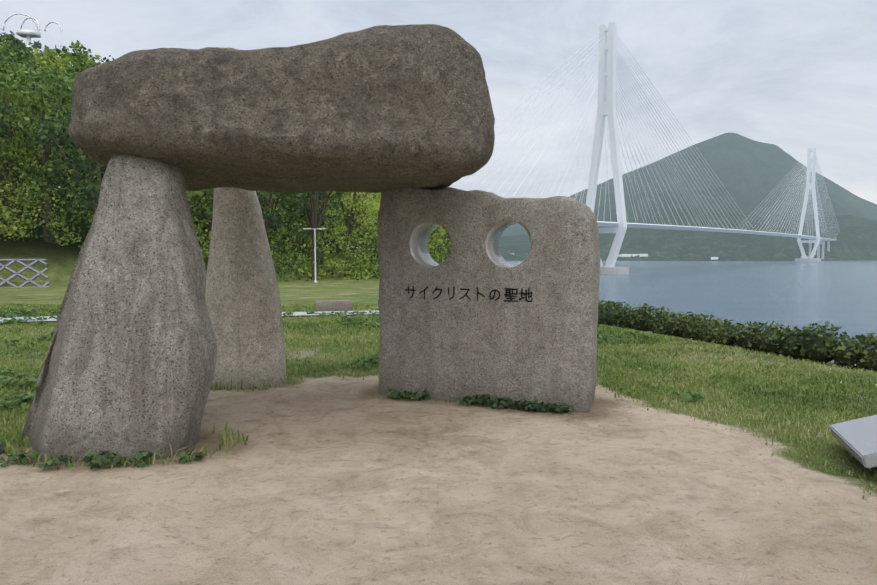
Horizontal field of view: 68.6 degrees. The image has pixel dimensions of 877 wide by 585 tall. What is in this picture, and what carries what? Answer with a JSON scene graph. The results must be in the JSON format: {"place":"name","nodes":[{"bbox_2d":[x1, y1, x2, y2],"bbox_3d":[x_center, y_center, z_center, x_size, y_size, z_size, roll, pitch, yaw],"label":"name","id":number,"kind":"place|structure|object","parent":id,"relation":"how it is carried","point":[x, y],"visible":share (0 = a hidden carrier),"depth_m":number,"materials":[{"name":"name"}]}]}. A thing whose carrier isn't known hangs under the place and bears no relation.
{"place":"outdoors","nodes":[
{"label":"outdoors","id":0,"kind":"place"},
{"bbox_2d":[0,311,378,321],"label":"foot path","id":1,"kind":"structure","parent":0,"point":[295,313],"depth_m":15.45,"materials":[{"name":"concrete"}]},
{"bbox_2d":[0,149,876,584],"bbox_3d":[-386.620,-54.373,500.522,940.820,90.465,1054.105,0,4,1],"label":"terrain","id":2,"kind":"structure","parent":0,"point":[340,479],"depth_m":4.02,"materials":[{"name":"beige soil"}]},
{"bbox_2d":[0,105,26,180],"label":"tree","id":3,"kind":"object","parent":2,"relation":"on","point":[2,136],"visible":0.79,"depth_m":42.07,"materials":[{"name":"green plant"}]},
{"bbox_2d":[0,29,39,67],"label":"tree","id":4,"kind":"object","parent":2,"relation":"on","point":[20,42],"visible":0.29,"depth_m":61.41,"materials":[{"name":"green plant"}]},
{"bbox_2d":[0,49,40,76],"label":"tree","id":5,"kind":"object","parent":2,"relation":"on","point":[28,65],"visible":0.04,"depth_m":49.99,"materials":[{"name":"green plant"}]},
{"bbox_2d":[0,259,49,287],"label":"slope lattice","id":6,"kind":"object","parent":2,"relation":"on","point":[18,273],"visible":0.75,"depth_m":39.38,"materials":[{"name":"concrete"}]},
{"bbox_2d":[0,35,52,205],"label":"tree","id":7,"kind":"object","parent":2,"relation":"on","point":[16,53],"visible":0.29,"depth_m":49.12,"materials":[{"name":"green plant"}]},
{"bbox_2d":[3,13,62,46],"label":"hilltop arch sculpture","id":8,"kind":"object","parent":2,"relation":"on","point":[28,35],"visible":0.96,"depth_m":177.06,"materials":[{"name":"white paint"}]},
{"bbox_2d":[0,75,65,217],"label":"tree","id":9,"kind":"object","parent":2,"relation":"on","point":[36,115],"visible":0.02,"depth_m":47.56,"materials":[{"name":"green plant"}]},
{"bbox_2d":[18,40,48,56],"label":"hill canopy","id":10,"kind":"object","parent":2,"relation":"on","point":[37,45],"depth_m":160.27,"materials":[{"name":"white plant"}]},
{"bbox_2d":[0,69,70,235],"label":"tree","id":11,"kind":"object","parent":2,"relation":"on","point":[22,104],"visible":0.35,"depth_m":44.51,"materials":[{"name":"green plant"}]},
{"bbox_2d":[0,56,91,242],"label":"tree","id":12,"kind":"object","parent":2,"relation":"on","point":[58,89],"visible":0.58,"depth_m":43.63,"materials":[{"name":"green plant"}]},
{"bbox_2d":[27,48,75,77],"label":"tree","id":13,"kind":"object","parent":2,"relation":"on","point":[36,53],"visible":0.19,"depth_m":67.43,"materials":[{"name":"green plant"}]},
{"bbox_2d":[33,104,84,176],"bbox_3d":[-31.767,-12.848,57.537,8.577,8.652,8.374,3,5,42],"label":"tree","id":14,"kind":"object","parent":2,"relation":"on","point":[59,132],"visible":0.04,"depth_m":55.39,"materials":[{"name":"green plant"}]},
{"bbox_2d":[25,99,106,223],"bbox_3d":[-22.954,-7.241,43.837,8.753,11.933,9.049,0,4,1],"label":"tree","id":15,"kind":"object","parent":2,"relation":"on","point":[47,127],"visible":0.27,"depth_m":42.49,"materials":[{"name":"green plant"}]},
{"bbox_2d":[48,64,90,174],"bbox_3d":[-34.064,-16.640,62.239,7.349,10.978,6.072,-1,4,-17],"label":"tree","id":16,"kind":"object","parent":2,"relation":"on","point":[71,72],"depth_m":61.28,"materials":[{"name":"green plant"}]},
{"bbox_2d":[34,40,113,77],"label":"tree","id":17,"kind":"object","parent":2,"relation":"on","point":[81,57],"visible":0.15,"depth_m":68.87,"materials":[{"name":"green plant"}]},
{"bbox_2d":[56,141,97,185],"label":"tree","id":18,"kind":"object","parent":2,"relation":"on","point":[86,177],"depth_m":50.92,"materials":[{"name":"green plant"}]},
{"bbox_2d":[91,159,105,193],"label":"tree","id":19,"kind":"object","parent":2,"relation":"on","point":[102,170],"visible":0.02,"depth_m":44.68,"materials":[{"name":"green plant"}]},
{"bbox_2d":[21,154,216,461],"bbox_3d":[-2.588,0.264,5.042,1.596,2.887,1.014,0,4,1],"label":"standing stone","id":20,"kind":"object","parent":2,"relation":"on","point":[128,368],"visible":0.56,"depth_m":4.75,"materials":[{"name":"stone"}]},
{"bbox_2d":[68,24,494,192],"bbox_3d":[-1.346,-1.651,5.984,3.492,1.316,2.214,-1,2,-13],"label":"capstone","id":21,"kind":"object","parent":20,"relation":"on","point":[376,109],"visible":0.92,"depth_m":5.08,"materials":[{"name":"stone"}]},
{"bbox_2d":[186,189,213,225],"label":"tree","id":22,"kind":"object","parent":2,"relation":"on","point":[194,195],"visible":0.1,"depth_m":48.40,"materials":[{"name":"green plant"}]},
{"bbox_2d":[188,188,213,262],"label":"tree","id":23,"kind":"object","parent":2,"relation":"on","point":[207,226],"visible":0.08,"depth_m":50.65,"materials":[{"name":"green plant"}]},
{"bbox_2d":[0,144,450,281],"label":"bushes","id":24,"kind":"object","parent":2,"relation":"on","point":[282,272],"visible":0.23,"depth_m":51.98,"materials":[{"name":"green plant"}]},
{"bbox_2d":[16,156,449,279],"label":"bushes","id":25,"kind":"object","parent":2,"relation":"on","point":[62,198],"visible":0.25,"depth_m":50.59,"materials":[{"name":"green plant"}]},
{"bbox_2d":[205,187,285,387],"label":"stone pillar","id":26,"kind":"structure","parent":2,"relation":"on","point":[242,301],"depth_m":7.13,"materials":[{"name":"stone"}]},
{"bbox_2d":[258,191,293,212],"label":"tree","id":27,"kind":"object","parent":2,"relation":"on","point":[261,193],"visible":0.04,"depth_m":56.59,"materials":[{"name":"green plant"}]},
{"bbox_2d":[1,369,552,469],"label":"grass tufts","id":28,"kind":"object","parent":2,"relation":"on","point":[290,381],"visible":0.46,"depth_m":4.92,"materials":[{"name":"green plant"}]},
{"bbox_2d":[256,191,307,247],"bbox_3d":[-13.688,-6.246,52.671,7.505,10.246,7.695,0,4,1],"label":"tree","id":29,"kind":"object","parent":2,"relation":"on","point":[271,219],"visible":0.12,"depth_m":52.31,"materials":[{"name":"green plant"}]},
{"bbox_2d":[0,388,573,470],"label":"base weeds","id":30,"kind":"object","parent":2,"relation":"on","point":[525,405],"visible":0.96,"depth_m":4.68,"materials":[{"name":"green plant"}]},
{"bbox_2d":[270,191,354,263],"bbox_3d":[-12.135,-6.656,59.107,9.616,9.721,9.206,0,4,1],"label":"tree","id":31,"kind":"object","parent":2,"relation":"on","point":[299,207],"visible":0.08,"depth_m":58.55,"materials":[{"name":"green plant"}]},
{"bbox_2d":[287,191,341,279],"bbox_3d":[-10.330,-6.751,53.901,6.484,11.956,6.411,0,4,1],"label":"tree","id":32,"kind":"object","parent":2,"relation":"on","point":[314,221],"visible":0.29,"depth_m":54.20,"materials":[{"name":"green plant"}]},
{"bbox_2d":[303,228,326,281],"bbox_3d":[-9.893,-2.878,51.549,1.860,4.535,0.280,0,4,1],"label":"park lamp","id":33,"kind":"object","parent":2,"relation":"on","point":[315,248],"visible":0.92,"depth_m":51.47,"materials":[{"name":"grey metal"}]},
{"bbox_2d":[280,194,358,262],"bbox_3d":[-12.214,-9.216,63.935,8.645,13.466,8.340,0,4,1],"label":"tree","id":34,"kind":"object","parent":2,"relation":"on","point":[330,217],"visible":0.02,"depth_m":63.93,"materials":[{"name":"green plant"}]},
{"bbox_2d":[315,300,351,311],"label":"path stone block","id":35,"kind":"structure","parent":2,"relation":"on","point":[332,305],"depth_m":16.78,"materials":[{"name":"stone"}]},
{"bbox_2d":[308,191,381,276],"bbox_3d":[-8.181,-7.255,58.621,7.901,12.213,8.230,3,5,39],"label":"tree","id":36,"kind":"object","parent":2,"relation":"on","point":[348,202],"visible":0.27,"depth_m":57.72,"materials":[{"name":"green plant"}]},
{"bbox_2d":[333,193,380,261],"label":"tree","id":37,"kind":"object","parent":2,"relation":"on","point":[363,229],"visible":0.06,"depth_m":71.12,"materials":[{"name":"green plant"}]},
{"bbox_2d":[358,194,371,257],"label":"tree","id":38,"kind":"object","parent":2,"relation":"on","point":[366,231],"visible":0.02,"depth_m":80.20,"materials":[{"name":"green plant"}]},
{"bbox_2d":[358,192,380,240],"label":"tree","id":39,"kind":"object","parent":2,"relation":"on","point":[372,214],"visible":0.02,"depth_m":65.09,"materials":[{"name":"green plant"}]},
{"bbox_2d":[0,308,775,408],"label":"lawn weeds","id":40,"kind":"object","parent":2,"relation":"on","point":[33,378],"visible":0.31,"depth_m":10.90,"materials":[{"name":"green plant"}]},
{"bbox_2d":[428,226,444,253],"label":"tree","id":41,"kind":"object","parent":2,"relation":"on","point":[437,236],"depth_m":63.92,"materials":[{"name":"green plant"}]},
{"bbox_2d":[428,227,446,251],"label":"tree","id":42,"kind":"object","parent":2,"relation":"on","point":[438,232],"depth_m":61.06,"materials":[{"name":"green plant"}]},
{"bbox_2d":[377,187,600,412],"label":"inscribed slab","id":43,"kind":"structure","parent":2,"relation":"on","point":[541,346],"depth_m":6.33,"materials":[{"name":"stone"}]},
{"bbox_2d":[405,286,532,301],"bbox_3d":[0.279,0.013,6.380,1.333,0.137,0.001,1,4,21],"label":"inscription","id":44,"kind":"object","parent":43,"relation":"attached to","point":[525,294],"visible":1,"depth_m":6.27,"materials":[{"name":"black paint"}]},
{"bbox_2d":[598,299,876,373],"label":"hedge","id":45,"kind":"object","parent":2,"relation":"on","point":[813,344],"visible":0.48,"depth_m":10.64,"materials":[{"name":"green plant"}]},
{"bbox_2d":[829,415,876,468],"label":"stone slab","id":46,"kind":"structure","parent":2,"relation":"on","point":[856,439],"depth_m":4.56,"materials":[{"name":"grey stone"}]},
{"bbox_2d":[0,303,876,499],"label":"lawn grass","id":47,"kind":"structure","parent":0,"point":[314,328],"depth_m":7.82,"materials":[{"name":"green plant"}]},
{"bbox_2d":[0,0,876,203],"label":"sky","id":48,"kind":"structure","parent":0,"point":[795,76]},
{"bbox_2d":[499,133,876,260],"bbox_3d":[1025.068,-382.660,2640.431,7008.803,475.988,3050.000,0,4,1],"label":"mountain","id":49,"kind":"structure","parent":0,"point":[751,174],"depth_m":1869.07,"materials":[{"name":"green plant"}]},
{"bbox_2d":[511,253,808,259],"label":"shore buildings","id":50,"kind":"structure","parent":49,"relation":"on","point":[642,255],"depth_m":1364.87,"materials":[{"name":"white"}]},
{"bbox_2d":[506,260,876,361],"bbox_3d":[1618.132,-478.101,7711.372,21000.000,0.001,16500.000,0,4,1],"label":"sea water","id":51,"kind":"structure","parent":0,"point":[801,294],"depth_m":334.11,"materials":[{"name":"blue liquid"}]},
{"bbox_2d":[600,239,829,273],"bbox_3d":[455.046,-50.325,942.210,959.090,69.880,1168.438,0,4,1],"label":"bridge pier foundations","id":52,"kind":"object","parent":51,"relation":"in","point":[614,270],"visible":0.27,"depth_m":1249.78,"materials":[{"name":"grey concrete"}]},
{"bbox_2d":[586,22,835,266],"bbox_3d":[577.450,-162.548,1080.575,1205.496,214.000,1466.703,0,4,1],"label":"bridge","id":53,"kind":"structure","parent":52,"relation":"on","point":[619,226],"depth_m":571.08,"materials":[{"name":"white paint"}]},
{"bbox_2d":[451,31,839,238],"bbox_3d":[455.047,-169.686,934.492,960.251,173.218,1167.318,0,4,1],"label":"bridge cables","id":54,"kind":"object","parent":53,"relation":"on","point":[810,217],"visible":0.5,"depth_m":601.77,"materials":[{"name":"white metal"}]}
]}

